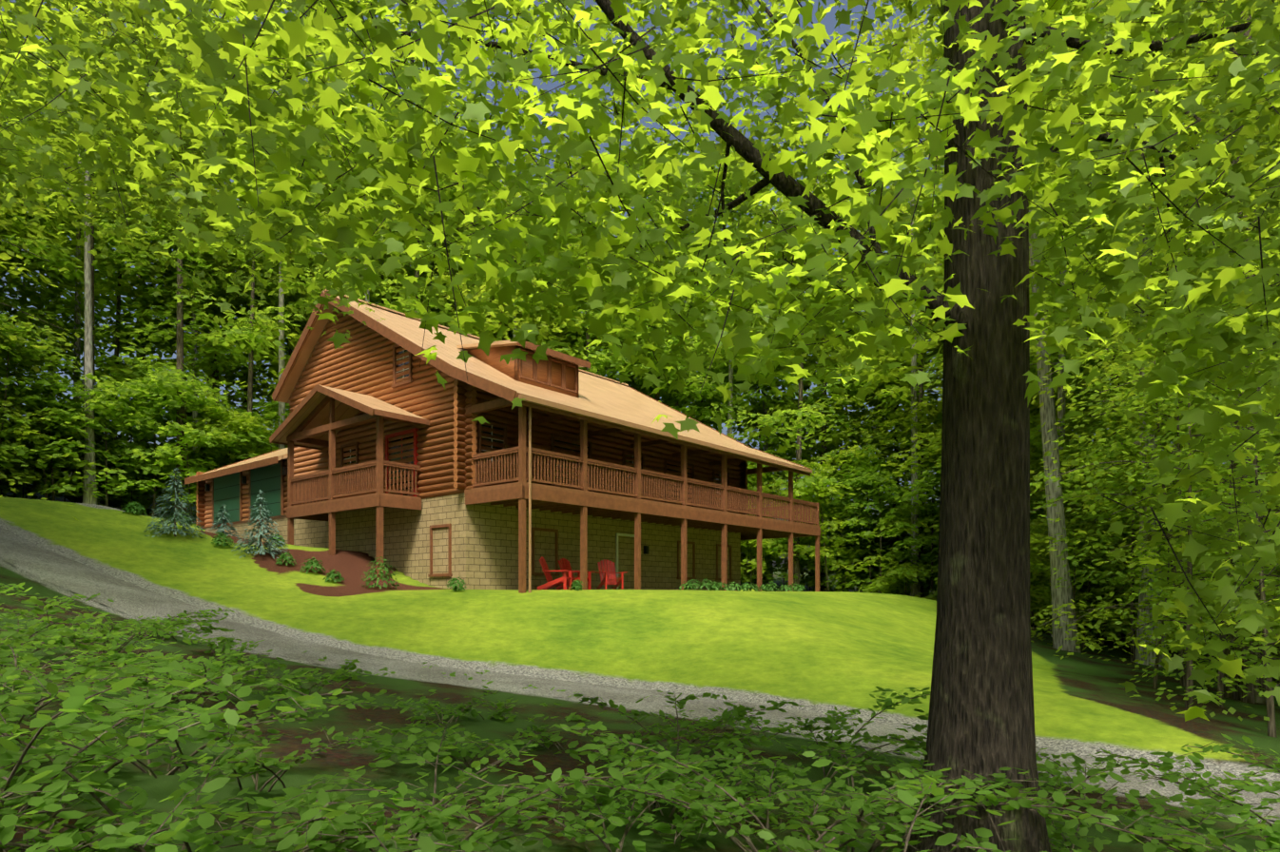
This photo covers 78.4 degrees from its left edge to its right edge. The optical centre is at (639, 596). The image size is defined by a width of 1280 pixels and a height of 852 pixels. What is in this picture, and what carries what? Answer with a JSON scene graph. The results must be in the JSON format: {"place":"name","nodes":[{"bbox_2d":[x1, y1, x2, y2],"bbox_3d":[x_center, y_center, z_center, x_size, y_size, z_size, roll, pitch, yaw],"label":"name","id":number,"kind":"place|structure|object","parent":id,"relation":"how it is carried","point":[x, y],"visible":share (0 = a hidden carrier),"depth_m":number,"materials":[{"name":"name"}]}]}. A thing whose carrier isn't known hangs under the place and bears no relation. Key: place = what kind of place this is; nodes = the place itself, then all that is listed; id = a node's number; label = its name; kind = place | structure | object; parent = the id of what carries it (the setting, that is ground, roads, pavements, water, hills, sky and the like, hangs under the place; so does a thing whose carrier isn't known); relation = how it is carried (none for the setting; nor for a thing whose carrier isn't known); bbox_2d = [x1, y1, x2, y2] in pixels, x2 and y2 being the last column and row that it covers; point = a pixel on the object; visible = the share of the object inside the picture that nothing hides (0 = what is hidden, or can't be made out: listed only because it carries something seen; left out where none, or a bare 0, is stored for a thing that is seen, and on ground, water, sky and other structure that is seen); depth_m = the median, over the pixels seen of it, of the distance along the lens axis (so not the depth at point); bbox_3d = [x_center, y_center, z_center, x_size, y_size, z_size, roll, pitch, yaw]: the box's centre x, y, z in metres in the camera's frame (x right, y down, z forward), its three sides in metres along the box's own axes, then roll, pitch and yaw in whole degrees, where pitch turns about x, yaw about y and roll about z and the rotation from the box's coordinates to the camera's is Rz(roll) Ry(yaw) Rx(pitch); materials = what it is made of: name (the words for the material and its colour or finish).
{"place":"outdoors","nodes":[
{"label":"outdoors","id":0,"kind":"place"},
{"bbox_2d":[0,0,1274,580],"label":"sky","id":1,"kind":"structure","parent":0,"point":[829,21],"materials":[{"name":"blue"}]},
{"bbox_2d":[0,441,1279,851],"bbox_3d":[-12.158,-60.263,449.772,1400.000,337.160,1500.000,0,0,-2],"label":"ground","id":2,"kind":"structure","parent":0,"point":[824,652],"depth_m":14.64,"materials":[{"name":"green plant"}]},
{"bbox_2d":[144,467,207,538],"bbox_3d":[-14.110,-2.789,23.777,1.855,2.239,1.924,0,0,-2],"label":"spruce","id":3,"kind":"object","parent":2,"relation":"on","point":[165,521],"depth_m":23.67,"materials":[{"name":"green plant"}]},
{"bbox_2d":[208,504,238,537],"bbox_3d":[-13.924,-2.409,26.277,1.214,1.408,1.188,0,0,-2],"label":"spruce","id":4,"kind":"object","parent":2,"relation":"on","point":[226,527],"depth_m":26.20,"materials":[{"name":"green plant"}]},
{"bbox_2d":[231,489,289,559],"bbox_3d":[-11.444,-2.155,23.609,1.858,2.136,1.837,0,0,-2],"label":"spruce","id":5,"kind":"object","parent":2,"relation":"on","point":[261,533],"depth_m":23.57,"materials":[{"name":"green plant"}]},
{"bbox_2d":[121,501,805,591],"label":"garden plants","id":6,"kind":"object","parent":2,"relation":"on","point":[575,586],"visible":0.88,"depth_m":23.37,"materials":[{"name":"green plant"}]},
{"bbox_2d":[184,289,820,593],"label":"log house","id":7,"kind":"structure","parent":2,"relation":"on","point":[397,458],"depth_m":26.06,"materials":[{"name":"brown wood"}]},
{"bbox_2d":[537,556,574,589],"bbox_3d":[-2.574,-0.696,23.872,0.992,1.051,0.840,0,0,11],"label":"chair","id":8,"kind":"object","parent":2,"relation":"on","point":[552,583],"visible":0.98,"depth_m":23.68,"materials":[{"name":"red paint"}]},
{"bbox_2d":[556,558,595,589],"bbox_3d":[-2.070,-0.702,24.722,0.992,1.051,0.840,0,0,31],"label":"chair","id":9,"kind":"object","parent":2,"relation":"on","point":[565,565],"visible":0.5,"depth_m":24.75,"materials":[{"name":"red paint"}]},
{"bbox_2d":[595,559,627,589],"bbox_3d":[-0.975,-0.704,25.628,0.840,1.051,0.992,0,0,-21],"label":"chair","id":10,"kind":"object","parent":2,"relation":"on","point":[606,574],"visible":0.92,"depth_m":25.81,"materials":[{"name":"red paint"}]},
{"bbox_2d":[0,0,1279,721],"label":"canopy","id":11,"kind":"object","parent":2,"relation":"on","point":[1218,331],"depth_m":3.67,"materials":[{"name":"green plant"}]},
{"bbox_2d":[0,0,1279,737],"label":"forest","id":12,"kind":"object","parent":2,"relation":"on","point":[134,397],"depth_m":42.88,"materials":[{"name":"green plant"}]},
{"bbox_2d":[0,582,1279,851],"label":"shrub","id":13,"kind":"object","parent":2,"relation":"on","point":[126,830],"depth_m":4.18,"materials":[{"name":"green plant"}]},
{"bbox_2d":[317,0,1259,851],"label":"tree","id":14,"kind":"object","parent":2,"relation":"on","point":[981,709],"depth_m":4.32,"materials":[{"name":"brown plant"}]},
{"bbox_2d":[0,527,1279,820],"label":"driveway","id":15,"kind":"structure","parent":0,"point":[57,570],"depth_m":13.77,"materials":[{"name":"grey gravel"}]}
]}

